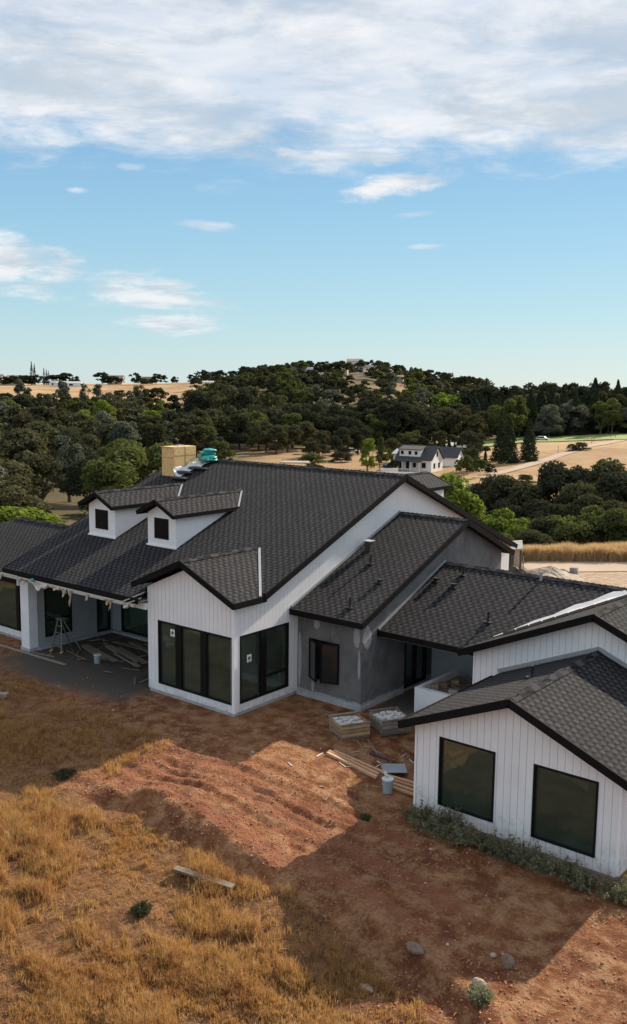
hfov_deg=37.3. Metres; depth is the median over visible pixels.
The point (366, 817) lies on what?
weed bush
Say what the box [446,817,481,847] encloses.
weed bush
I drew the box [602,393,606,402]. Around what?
conifer tree
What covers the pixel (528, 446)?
conifer tree
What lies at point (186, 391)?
oak tree
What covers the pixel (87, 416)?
oak tree
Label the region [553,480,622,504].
oak tree
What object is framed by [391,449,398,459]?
annex
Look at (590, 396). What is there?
conifer tree
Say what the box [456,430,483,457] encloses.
oak tree
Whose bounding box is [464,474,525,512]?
oak tree
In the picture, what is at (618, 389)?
conifer tree
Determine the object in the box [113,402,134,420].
oak tree
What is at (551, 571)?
gravel heap
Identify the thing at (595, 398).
conifer tree
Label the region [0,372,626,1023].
ground
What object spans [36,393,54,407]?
oak tree
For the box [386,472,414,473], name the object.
garden wall
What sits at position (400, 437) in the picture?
oak tree
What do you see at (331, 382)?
oak tree
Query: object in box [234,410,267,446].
oak tree
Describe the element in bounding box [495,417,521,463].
conifer tree
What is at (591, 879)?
weed bush
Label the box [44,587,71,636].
window
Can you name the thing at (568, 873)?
weed bush
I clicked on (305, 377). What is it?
oak tree
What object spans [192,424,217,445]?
oak tree
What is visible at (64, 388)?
leafy tree
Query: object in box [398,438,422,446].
oak tree
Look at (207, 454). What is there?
plastic bundle
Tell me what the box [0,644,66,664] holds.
board
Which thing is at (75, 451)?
leafy tree
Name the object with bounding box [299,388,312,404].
oak tree
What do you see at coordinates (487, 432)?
oak tree
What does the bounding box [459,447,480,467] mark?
oak tree
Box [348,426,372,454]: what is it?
oak tree
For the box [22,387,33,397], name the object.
leafy tree
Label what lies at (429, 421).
oak tree
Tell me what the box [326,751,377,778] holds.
board
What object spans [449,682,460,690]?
board
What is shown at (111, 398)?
oak tree
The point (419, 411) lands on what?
oak tree
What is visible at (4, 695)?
timber
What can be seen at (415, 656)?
door
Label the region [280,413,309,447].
oak tree
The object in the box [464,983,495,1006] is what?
weed bush
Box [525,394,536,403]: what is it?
leafy tree
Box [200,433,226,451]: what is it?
oak tree
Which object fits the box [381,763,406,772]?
metal sheet
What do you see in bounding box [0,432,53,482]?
oak tree
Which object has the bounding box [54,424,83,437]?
oak tree
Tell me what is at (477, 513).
oak tree
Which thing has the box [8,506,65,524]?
oak tree
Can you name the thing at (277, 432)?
oak tree
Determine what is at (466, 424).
oak tree
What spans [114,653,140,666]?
plank
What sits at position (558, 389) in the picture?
oak tree
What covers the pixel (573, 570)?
stone block
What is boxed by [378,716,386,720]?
stone
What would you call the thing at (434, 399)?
oak tree
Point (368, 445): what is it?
leafy tree
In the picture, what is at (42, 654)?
board
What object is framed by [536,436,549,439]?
parked car
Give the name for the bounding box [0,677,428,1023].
dry grass
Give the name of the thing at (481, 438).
oak tree
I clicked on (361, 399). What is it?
oak tree
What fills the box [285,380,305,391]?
oak tree
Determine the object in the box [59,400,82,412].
oak tree
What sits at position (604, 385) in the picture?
oak tree
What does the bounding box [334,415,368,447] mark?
oak tree
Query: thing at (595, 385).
conifer tree
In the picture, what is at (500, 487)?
oak tree
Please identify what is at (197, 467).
shingle bundle
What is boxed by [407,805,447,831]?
weed bush
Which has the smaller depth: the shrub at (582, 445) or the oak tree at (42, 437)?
the oak tree at (42, 437)
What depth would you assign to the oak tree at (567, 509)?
75.31 m
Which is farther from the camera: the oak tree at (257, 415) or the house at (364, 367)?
the house at (364, 367)
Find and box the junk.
[509,566,518,571]
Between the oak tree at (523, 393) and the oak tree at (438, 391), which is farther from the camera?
the oak tree at (438, 391)
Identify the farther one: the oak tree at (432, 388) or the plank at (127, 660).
the oak tree at (432, 388)
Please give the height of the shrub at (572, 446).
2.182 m
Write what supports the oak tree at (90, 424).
on the ground at (284, 728)
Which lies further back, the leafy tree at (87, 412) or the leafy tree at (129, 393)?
the leafy tree at (129, 393)
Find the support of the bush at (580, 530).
on the ground at (284, 728)
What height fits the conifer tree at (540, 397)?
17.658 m
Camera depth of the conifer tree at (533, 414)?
336.79 m
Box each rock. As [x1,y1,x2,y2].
[406,941,423,954]
[472,977,487,986]
[490,952,496,957]
[501,953,514,968]
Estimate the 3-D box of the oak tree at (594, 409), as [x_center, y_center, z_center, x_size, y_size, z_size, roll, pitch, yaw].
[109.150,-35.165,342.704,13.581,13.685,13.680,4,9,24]
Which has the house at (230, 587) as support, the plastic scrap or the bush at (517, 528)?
the plastic scrap
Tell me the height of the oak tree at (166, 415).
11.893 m
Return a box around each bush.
[52,767,75,780]
[129,900,152,917]
[359,813,370,820]
[401,799,433,820]
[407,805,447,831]
[422,815,465,840]
[437,803,465,830]
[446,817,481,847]
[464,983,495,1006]
[467,825,500,853]
[479,507,533,541]
[484,833,522,862]
[501,533,513,539]
[501,835,542,866]
[503,523,529,540]
[512,515,572,544]
[512,528,554,546]
[525,851,563,876]
[541,514,595,545]
[550,855,587,883]
[567,519,610,545]
[568,866,601,893]
[575,504,626,543]
[585,507,626,542]
[593,870,626,903]
[611,877,626,904]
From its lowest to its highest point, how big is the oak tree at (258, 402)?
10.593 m
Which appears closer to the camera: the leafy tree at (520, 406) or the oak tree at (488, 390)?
the leafy tree at (520, 406)
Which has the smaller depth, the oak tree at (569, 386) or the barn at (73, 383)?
the oak tree at (569, 386)
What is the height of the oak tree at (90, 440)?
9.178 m
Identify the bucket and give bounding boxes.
[93,653,100,663]
[382,771,393,793]
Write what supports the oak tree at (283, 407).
on the ground at (284, 728)
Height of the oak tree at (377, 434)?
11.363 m
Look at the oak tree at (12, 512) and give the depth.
60.41 m
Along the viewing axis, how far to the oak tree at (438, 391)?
513.20 m
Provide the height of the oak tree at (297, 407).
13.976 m
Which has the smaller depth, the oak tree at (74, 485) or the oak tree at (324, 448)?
the oak tree at (74, 485)
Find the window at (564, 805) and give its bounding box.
[530,764,598,857]
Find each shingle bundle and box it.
[171,476,186,479]
[177,470,190,473]
[188,466,208,469]
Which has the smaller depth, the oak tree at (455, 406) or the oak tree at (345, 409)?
the oak tree at (345, 409)
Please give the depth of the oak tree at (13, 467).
111.80 m
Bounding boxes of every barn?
[50,381,56,385]
[56,381,83,386]
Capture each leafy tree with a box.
[0,405,10,418]
[0,467,7,482]
[13,378,25,395]
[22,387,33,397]
[47,435,84,501]
[55,380,69,397]
[78,383,91,401]
[78,410,95,418]
[90,410,114,435]
[92,384,101,396]
[92,399,116,420]
[106,421,140,444]
[125,390,135,399]
[132,385,144,399]
[142,410,166,432]
[164,420,177,445]
[358,438,375,470]
[376,437,383,468]
[511,395,530,436]
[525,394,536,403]
[551,404,569,430]
[594,401,607,434]
[599,391,607,400]
[616,394,626,408]
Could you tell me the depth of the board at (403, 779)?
24.31 m
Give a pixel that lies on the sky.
(187, 187)
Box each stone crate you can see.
[328,711,370,740]
[368,706,410,736]
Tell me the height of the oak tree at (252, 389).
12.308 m
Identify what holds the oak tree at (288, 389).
on the ground at (284, 728)
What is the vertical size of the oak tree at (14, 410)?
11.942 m
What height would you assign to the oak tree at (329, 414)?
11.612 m
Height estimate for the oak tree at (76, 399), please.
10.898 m
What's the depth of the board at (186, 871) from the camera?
19.75 m
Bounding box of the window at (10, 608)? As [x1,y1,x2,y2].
[0,580,20,630]
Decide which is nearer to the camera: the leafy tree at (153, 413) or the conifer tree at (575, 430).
the leafy tree at (153, 413)
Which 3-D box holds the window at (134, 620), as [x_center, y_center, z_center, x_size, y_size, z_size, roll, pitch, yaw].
[-5.506,3.858,35.501,5.580,2.370,0.122,7,10,39]
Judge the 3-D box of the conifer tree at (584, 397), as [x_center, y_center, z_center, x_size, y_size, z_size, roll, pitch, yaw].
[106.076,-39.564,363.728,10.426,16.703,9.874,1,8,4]
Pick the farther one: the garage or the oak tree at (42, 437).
the garage
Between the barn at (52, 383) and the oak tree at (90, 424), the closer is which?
the oak tree at (90, 424)
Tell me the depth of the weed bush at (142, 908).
18.46 m
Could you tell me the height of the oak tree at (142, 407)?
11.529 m
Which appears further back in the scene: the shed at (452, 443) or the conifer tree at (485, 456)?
the shed at (452, 443)
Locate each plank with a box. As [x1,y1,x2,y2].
[81,644,117,661]
[82,646,107,660]
[105,645,138,661]
[112,640,143,650]
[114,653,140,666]
[117,647,148,663]
[128,641,147,651]
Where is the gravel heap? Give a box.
[524,566,583,580]
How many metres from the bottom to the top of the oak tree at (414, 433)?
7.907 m
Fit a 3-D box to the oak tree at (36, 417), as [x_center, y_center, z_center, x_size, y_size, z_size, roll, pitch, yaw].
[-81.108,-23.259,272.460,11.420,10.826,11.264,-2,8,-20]
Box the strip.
[369,752,394,762]
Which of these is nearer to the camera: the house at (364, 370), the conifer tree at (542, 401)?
the conifer tree at (542, 401)
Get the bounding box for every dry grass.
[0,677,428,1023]
[522,540,626,561]
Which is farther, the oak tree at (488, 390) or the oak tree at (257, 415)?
the oak tree at (488, 390)
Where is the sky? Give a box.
[0,0,626,389]
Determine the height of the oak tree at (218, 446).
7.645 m
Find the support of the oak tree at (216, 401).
on the ground at (284, 728)
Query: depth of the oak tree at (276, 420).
281.95 m
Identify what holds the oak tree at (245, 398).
on the ground at (284, 728)
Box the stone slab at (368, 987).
[359,983,372,992]
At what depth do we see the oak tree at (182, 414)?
269.83 m
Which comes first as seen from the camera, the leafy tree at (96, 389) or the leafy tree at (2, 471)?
the leafy tree at (2, 471)
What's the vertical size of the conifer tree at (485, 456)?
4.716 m
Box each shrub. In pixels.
[297,453,327,466]
[328,452,352,461]
[518,474,536,483]
[565,444,579,450]
[571,442,591,449]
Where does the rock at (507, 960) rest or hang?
on the ground at (284, 728)
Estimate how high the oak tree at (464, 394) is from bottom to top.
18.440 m
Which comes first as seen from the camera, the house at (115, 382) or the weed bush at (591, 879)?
the weed bush at (591, 879)
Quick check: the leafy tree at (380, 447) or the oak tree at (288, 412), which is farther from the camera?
the oak tree at (288, 412)
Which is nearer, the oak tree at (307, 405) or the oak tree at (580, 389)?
the oak tree at (307, 405)
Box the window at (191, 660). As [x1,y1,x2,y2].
[158,620,231,705]
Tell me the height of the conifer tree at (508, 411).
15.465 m
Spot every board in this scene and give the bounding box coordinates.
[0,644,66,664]
[31,651,54,657]
[173,865,234,889]
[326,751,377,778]
[328,750,379,775]
[333,750,383,773]
[381,783,413,795]
[388,774,413,783]
[393,779,413,787]
[393,782,413,791]
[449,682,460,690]
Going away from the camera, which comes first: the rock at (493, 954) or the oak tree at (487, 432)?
the rock at (493, 954)
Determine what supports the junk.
on the ground at (284, 728)
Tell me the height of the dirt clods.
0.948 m
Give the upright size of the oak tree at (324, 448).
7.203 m
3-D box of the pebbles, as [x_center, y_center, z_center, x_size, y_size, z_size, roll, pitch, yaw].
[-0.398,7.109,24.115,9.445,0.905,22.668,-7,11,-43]
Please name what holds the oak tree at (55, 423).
on the ground at (284, 728)
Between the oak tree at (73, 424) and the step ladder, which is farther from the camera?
the oak tree at (73, 424)
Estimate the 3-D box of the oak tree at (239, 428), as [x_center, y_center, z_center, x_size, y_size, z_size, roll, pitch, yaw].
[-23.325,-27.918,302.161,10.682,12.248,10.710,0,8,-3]
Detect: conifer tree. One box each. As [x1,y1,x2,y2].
[468,393,480,415]
[482,396,488,436]
[483,448,487,464]
[488,420,506,460]
[493,400,500,434]
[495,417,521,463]
[497,396,502,415]
[500,394,504,407]
[504,397,517,436]
[516,391,526,435]
[518,419,539,461]
[523,396,541,436]
[526,389,533,413]
[537,390,549,434]
[537,395,544,412]
[544,395,565,435]
[547,385,554,411]
[559,384,568,434]
[564,391,587,435]
[580,389,587,430]
[583,387,593,428]
[584,390,606,432]
[592,378,600,398]
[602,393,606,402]
[606,394,620,431]
[612,379,621,396]
[624,387,626,407]
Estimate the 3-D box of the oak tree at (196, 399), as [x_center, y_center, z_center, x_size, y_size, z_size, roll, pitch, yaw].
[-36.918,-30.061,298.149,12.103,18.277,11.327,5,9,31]
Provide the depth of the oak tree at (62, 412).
321.80 m
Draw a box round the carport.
[279,461,310,465]
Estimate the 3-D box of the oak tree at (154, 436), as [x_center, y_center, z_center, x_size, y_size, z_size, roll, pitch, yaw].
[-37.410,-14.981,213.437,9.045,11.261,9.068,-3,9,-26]
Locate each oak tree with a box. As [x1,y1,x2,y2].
[0,399,20,410]
[0,416,14,423]
[0,422,8,430]
[0,427,49,481]
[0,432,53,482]
[0,458,34,486]
[0,476,52,514]
[0,506,29,522]
[3,405,29,416]
[7,412,38,431]
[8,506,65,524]
[12,395,34,409]
[20,454,71,501]
[21,420,59,480]
[27,406,57,421]
[33,401,53,408]
[33,415,52,426]
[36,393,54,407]
[40,420,62,427]
[49,432,74,458]
[50,427,95,459]
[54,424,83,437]
[55,410,72,416]
[55,411,86,427]
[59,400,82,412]
[62,454,100,509]
[65,397,82,410]
[67,419,107,451]
[67,420,94,436]
[70,401,90,410]
[77,411,93,433]
[79,445,148,513]
[81,433,101,457]
[87,405,112,415]
[96,423,133,446]
[96,438,137,468]
[99,395,114,402]
[104,440,174,490]
[108,412,123,420]
[113,396,126,401]
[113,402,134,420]
[116,413,153,446]
[119,396,144,408]
[125,408,146,416]
[134,416,177,447]
[136,405,149,410]
[138,422,166,451]
[144,399,164,411]
[148,387,168,403]
[159,411,177,437]
[169,410,208,444]
[174,414,216,444]
[177,424,210,457]
[181,390,199,398]
[182,390,208,412]
[190,408,218,449]
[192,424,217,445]
[200,389,224,410]
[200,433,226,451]
[207,386,249,443]
[208,383,224,390]
[210,440,236,459]
[213,409,235,438]
[223,413,251,448]
[229,386,259,432]
[232,408,252,433]
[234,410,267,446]
[236,375,252,385]
[245,386,261,396]
[245,420,274,449]
[249,419,278,451]
[254,397,263,405]
[259,403,291,441]
[260,405,283,442]
[264,425,287,453]
[268,412,286,444]
[271,395,292,404]
[271,411,289,442]
[278,386,300,401]
[279,424,302,452]
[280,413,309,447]
[285,373,306,380]
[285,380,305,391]
[290,403,310,421]
[291,389,315,404]
[291,421,318,444]
[293,403,319,420]
[297,375,314,388]
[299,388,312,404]
[299,404,332,436]
[309,432,330,454]
[310,411,339,433]
[317,430,330,447]
[318,376,339,389]
[321,404,344,431]
[322,417,338,436]
[323,389,342,403]
[328,435,342,457]
[330,427,353,452]
[331,408,351,442]
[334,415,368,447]
[343,405,355,411]
[344,410,364,426]
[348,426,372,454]
[354,412,367,425]
[355,396,367,404]
[357,396,398,441]
[362,407,388,444]
[364,414,387,442]
[377,402,413,440]
[384,438,400,458]
[394,433,414,449]
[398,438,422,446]
[399,397,417,406]
[401,407,435,441]
[401,430,420,442]
[402,411,433,440]
[406,383,425,391]
[411,417,438,440]
[413,388,433,408]
[423,385,439,406]
[423,471,482,511]
[427,430,447,446]
[428,410,440,431]
[429,394,451,405]
[429,414,456,438]
[431,407,460,439]
[432,389,451,401]
[432,404,442,409]
[436,392,460,407]
[444,403,468,409]
[446,407,487,436]
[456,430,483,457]
[458,387,480,403]
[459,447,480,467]
[462,497,486,518]
[463,392,484,406]
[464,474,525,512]
[468,433,490,453]
[473,411,497,439]
[477,386,498,404]
[482,475,556,518]
[484,504,527,524]
[487,399,526,431]
[492,385,520,401]
[515,390,527,403]
[521,382,536,393]
[522,499,565,520]
[523,460,597,516]
[526,388,539,393]
[533,404,563,436]
[533,412,555,435]
[536,381,557,393]
[546,386,569,398]
[547,502,598,544]
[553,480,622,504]
[561,399,592,432]
[565,382,578,400]
[569,386,589,399]
[570,494,626,543]
[588,457,626,501]
[589,381,612,397]
[590,398,623,432]
[593,470,626,502]
[599,398,626,433]
[611,387,625,396]
[622,407,626,423]
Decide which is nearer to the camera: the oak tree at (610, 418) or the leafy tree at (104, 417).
the leafy tree at (104, 417)
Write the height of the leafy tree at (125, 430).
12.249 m
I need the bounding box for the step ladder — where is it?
[49,617,80,653]
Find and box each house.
[0,445,626,879]
[5,375,28,384]
[107,375,124,384]
[346,359,362,370]
[358,365,373,374]
[363,369,391,377]
[393,444,444,471]
[395,375,403,382]
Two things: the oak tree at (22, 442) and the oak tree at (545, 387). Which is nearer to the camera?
the oak tree at (22, 442)
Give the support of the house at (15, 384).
on the ground at (284, 728)
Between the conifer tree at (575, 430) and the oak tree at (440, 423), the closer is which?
the oak tree at (440, 423)
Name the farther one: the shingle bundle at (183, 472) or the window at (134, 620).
the shingle bundle at (183, 472)
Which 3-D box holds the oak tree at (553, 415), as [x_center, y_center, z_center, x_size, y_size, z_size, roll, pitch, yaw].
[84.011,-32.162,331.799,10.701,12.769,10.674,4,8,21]
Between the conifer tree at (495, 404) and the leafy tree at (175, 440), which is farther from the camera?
the conifer tree at (495, 404)
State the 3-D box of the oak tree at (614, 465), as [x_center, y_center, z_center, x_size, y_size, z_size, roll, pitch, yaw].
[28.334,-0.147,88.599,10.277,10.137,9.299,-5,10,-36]
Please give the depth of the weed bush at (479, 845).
21.03 m
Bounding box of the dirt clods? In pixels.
[55,721,626,1023]
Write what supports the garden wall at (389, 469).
on the ground at (284, 728)
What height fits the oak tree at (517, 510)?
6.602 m
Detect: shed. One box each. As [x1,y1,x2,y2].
[446,442,466,449]
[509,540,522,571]
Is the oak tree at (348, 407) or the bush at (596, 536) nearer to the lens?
the bush at (596, 536)
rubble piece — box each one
[431,683,439,689]
[438,682,448,687]
[448,689,457,693]
[451,679,459,684]
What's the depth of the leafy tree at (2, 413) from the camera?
323.77 m
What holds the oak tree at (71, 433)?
on the ground at (284, 728)
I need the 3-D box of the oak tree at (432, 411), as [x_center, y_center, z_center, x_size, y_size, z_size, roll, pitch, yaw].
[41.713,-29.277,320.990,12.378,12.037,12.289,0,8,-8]
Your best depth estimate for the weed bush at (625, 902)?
18.79 m
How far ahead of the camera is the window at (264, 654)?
28.97 m
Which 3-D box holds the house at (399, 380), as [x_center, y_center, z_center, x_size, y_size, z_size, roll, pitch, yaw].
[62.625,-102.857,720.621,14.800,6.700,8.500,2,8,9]
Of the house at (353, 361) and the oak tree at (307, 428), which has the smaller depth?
the oak tree at (307, 428)
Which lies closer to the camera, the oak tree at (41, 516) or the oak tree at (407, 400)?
the oak tree at (41, 516)
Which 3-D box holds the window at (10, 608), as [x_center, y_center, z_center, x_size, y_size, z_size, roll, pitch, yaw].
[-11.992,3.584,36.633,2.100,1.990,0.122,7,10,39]
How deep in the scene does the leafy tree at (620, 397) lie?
362.56 m
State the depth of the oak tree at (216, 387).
531.13 m
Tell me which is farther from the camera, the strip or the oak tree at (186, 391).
the oak tree at (186, 391)
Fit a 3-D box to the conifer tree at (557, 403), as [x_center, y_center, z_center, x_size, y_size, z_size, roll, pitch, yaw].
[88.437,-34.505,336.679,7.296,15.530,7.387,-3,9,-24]
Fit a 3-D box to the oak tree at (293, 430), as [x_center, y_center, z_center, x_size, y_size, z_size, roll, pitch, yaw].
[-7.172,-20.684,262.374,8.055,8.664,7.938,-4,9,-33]
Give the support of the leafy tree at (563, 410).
on the ground at (284, 728)
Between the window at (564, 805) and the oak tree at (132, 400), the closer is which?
the window at (564, 805)
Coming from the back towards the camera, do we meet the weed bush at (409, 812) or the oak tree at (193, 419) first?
the oak tree at (193, 419)
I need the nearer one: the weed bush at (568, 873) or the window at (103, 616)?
the weed bush at (568, 873)
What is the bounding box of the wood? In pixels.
[0,359,598,472]
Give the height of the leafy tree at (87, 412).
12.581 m
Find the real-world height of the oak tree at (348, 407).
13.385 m
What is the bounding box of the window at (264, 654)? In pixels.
[240,622,288,703]
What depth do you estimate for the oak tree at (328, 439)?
260.03 m
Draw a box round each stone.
[352,716,360,721]
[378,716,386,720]
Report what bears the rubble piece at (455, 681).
on the house at (230, 587)
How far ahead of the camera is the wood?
601.12 m
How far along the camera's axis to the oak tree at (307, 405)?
297.10 m
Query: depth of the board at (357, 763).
24.94 m
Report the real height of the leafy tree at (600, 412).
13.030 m
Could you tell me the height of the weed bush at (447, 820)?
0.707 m
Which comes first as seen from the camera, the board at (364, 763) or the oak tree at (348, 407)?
the board at (364, 763)
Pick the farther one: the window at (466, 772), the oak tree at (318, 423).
the oak tree at (318, 423)
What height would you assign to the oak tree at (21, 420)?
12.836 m
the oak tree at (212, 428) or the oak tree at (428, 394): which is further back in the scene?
the oak tree at (428, 394)
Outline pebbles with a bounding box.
[49,677,626,1015]
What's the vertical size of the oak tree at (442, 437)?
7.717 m
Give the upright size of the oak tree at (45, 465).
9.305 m
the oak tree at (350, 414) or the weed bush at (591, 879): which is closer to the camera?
the weed bush at (591, 879)
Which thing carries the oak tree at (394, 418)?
on the ground at (284, 728)
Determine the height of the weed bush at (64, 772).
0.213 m
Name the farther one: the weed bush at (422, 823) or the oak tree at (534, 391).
the oak tree at (534, 391)
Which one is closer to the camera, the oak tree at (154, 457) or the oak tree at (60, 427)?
the oak tree at (154, 457)
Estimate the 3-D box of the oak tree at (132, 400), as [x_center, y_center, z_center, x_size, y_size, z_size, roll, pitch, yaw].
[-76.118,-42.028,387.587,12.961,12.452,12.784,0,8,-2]
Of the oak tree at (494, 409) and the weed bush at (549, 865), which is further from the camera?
the oak tree at (494, 409)
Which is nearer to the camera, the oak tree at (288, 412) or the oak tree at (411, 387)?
the oak tree at (288, 412)
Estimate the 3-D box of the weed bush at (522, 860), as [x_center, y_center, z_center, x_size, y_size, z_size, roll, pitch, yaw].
[4.633,7.428,20.376,0.938,0.635,0.929,7,10,39]
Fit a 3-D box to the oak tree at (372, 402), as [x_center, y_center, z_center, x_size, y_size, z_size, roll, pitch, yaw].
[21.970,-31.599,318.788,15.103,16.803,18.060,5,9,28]
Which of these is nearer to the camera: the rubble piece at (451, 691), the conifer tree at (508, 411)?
the rubble piece at (451, 691)
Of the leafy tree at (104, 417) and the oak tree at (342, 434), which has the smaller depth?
the leafy tree at (104, 417)
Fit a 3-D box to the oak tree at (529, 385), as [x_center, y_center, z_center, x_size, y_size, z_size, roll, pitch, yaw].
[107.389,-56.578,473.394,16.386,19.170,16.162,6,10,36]
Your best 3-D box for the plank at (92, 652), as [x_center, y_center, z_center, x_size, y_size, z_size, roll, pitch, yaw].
[-8.108,5.223,34.414,0.140,0.035,2.074,-5,10,-35]
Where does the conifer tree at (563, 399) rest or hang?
on the ground at (284, 728)
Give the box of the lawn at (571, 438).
[474,434,626,446]
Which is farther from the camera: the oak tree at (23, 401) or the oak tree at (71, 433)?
the oak tree at (23, 401)
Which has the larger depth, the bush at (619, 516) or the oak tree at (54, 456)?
the oak tree at (54, 456)
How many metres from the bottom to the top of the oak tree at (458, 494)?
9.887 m
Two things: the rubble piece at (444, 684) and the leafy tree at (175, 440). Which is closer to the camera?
the rubble piece at (444, 684)
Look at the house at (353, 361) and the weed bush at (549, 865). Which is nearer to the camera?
the weed bush at (549, 865)
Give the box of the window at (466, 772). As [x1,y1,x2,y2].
[437,737,495,822]
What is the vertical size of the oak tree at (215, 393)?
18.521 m
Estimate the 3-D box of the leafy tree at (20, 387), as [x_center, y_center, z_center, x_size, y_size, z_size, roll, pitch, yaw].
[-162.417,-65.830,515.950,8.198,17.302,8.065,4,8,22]
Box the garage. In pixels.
[439,446,464,466]
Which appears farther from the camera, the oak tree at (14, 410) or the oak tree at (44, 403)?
the oak tree at (44, 403)
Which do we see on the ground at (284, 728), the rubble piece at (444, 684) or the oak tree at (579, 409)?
the oak tree at (579, 409)
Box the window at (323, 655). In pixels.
[308,638,338,684]
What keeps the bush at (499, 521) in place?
on the ground at (284, 728)
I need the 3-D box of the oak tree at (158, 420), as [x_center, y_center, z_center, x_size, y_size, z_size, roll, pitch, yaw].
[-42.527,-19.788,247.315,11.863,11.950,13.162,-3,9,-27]
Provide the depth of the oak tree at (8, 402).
368.21 m
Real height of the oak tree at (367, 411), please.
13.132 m
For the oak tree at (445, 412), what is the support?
on the ground at (284, 728)
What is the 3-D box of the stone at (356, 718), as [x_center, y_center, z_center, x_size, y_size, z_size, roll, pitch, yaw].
[1.248,6.034,27.087,0.208,0.107,0.194,-3,9,-27]
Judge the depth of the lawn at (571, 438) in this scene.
320.41 m
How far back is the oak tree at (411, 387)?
531.09 m
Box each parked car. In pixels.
[383,463,395,467]
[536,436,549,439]
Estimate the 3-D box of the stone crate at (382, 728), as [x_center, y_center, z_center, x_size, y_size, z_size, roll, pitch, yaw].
[2.247,6.155,27.267,0.960,0.490,0.990,-2,8,-21]
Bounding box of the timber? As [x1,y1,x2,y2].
[0,692,8,697]
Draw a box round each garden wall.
[381,468,397,471]
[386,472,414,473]
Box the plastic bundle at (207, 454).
[198,448,217,461]
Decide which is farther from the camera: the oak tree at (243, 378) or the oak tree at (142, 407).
the oak tree at (243, 378)
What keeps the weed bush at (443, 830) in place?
on the ground at (284, 728)
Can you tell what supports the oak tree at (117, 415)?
on the ground at (284, 728)
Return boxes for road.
[475,439,626,477]
[522,562,626,571]
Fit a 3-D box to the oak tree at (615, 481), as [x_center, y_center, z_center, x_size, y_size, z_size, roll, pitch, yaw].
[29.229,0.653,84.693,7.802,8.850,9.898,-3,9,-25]
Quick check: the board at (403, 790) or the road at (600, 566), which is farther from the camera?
the road at (600, 566)
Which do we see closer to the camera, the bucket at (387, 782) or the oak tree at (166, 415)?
the bucket at (387, 782)
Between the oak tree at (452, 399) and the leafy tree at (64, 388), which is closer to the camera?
the oak tree at (452, 399)
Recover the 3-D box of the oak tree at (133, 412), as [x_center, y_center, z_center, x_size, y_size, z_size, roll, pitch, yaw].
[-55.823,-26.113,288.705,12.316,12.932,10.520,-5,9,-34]
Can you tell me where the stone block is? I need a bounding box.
[570,567,577,574]
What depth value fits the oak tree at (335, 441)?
238.93 m
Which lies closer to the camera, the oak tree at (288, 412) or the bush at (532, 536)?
the bush at (532, 536)
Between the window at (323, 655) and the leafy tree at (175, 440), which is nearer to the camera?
the window at (323, 655)
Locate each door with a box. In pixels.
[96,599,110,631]
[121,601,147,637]
[404,642,426,687]
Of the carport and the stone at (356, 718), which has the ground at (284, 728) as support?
the carport
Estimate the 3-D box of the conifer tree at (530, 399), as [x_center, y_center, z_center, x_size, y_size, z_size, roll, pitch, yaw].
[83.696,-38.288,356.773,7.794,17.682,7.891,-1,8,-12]
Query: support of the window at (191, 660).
in the house at (230, 587)
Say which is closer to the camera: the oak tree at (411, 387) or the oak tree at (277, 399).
the oak tree at (277, 399)
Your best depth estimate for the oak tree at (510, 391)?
415.74 m
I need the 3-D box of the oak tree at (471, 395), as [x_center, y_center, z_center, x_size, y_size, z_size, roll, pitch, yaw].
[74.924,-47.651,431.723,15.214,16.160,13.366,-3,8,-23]
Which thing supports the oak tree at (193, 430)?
on the ground at (284, 728)
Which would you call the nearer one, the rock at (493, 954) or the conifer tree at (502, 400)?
the rock at (493, 954)
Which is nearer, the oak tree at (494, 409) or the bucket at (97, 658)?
the bucket at (97, 658)
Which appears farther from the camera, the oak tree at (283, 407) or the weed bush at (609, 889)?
the oak tree at (283, 407)
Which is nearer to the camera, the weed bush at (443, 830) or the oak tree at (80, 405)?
the weed bush at (443, 830)
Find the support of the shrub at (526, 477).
on the ground at (284, 728)
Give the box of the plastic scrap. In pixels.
[193,461,208,466]
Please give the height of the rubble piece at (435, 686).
0.150 m
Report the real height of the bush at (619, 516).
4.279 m
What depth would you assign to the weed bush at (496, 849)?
20.55 m
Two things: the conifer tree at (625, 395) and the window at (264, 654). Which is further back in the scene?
the conifer tree at (625, 395)
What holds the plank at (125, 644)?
on the offcut
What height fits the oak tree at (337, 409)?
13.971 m
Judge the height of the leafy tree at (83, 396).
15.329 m
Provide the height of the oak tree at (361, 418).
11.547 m
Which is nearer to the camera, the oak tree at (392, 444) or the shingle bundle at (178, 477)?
the shingle bundle at (178, 477)
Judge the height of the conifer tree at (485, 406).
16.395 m
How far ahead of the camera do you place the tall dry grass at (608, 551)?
54.09 m
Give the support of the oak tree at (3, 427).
on the ground at (284, 728)
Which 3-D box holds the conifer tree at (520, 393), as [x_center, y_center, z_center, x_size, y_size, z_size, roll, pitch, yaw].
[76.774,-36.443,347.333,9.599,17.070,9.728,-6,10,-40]
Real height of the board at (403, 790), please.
0.129 m
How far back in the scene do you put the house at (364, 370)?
742.43 m
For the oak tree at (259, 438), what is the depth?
260.70 m
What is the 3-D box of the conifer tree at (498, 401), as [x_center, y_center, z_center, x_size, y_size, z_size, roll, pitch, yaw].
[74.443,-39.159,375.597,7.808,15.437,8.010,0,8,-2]
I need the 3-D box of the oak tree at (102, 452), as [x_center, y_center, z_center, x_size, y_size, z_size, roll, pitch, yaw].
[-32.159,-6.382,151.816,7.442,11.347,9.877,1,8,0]
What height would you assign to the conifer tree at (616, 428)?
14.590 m
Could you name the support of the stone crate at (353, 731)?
on the ground at (284, 728)
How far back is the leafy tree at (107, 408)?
259.69 m

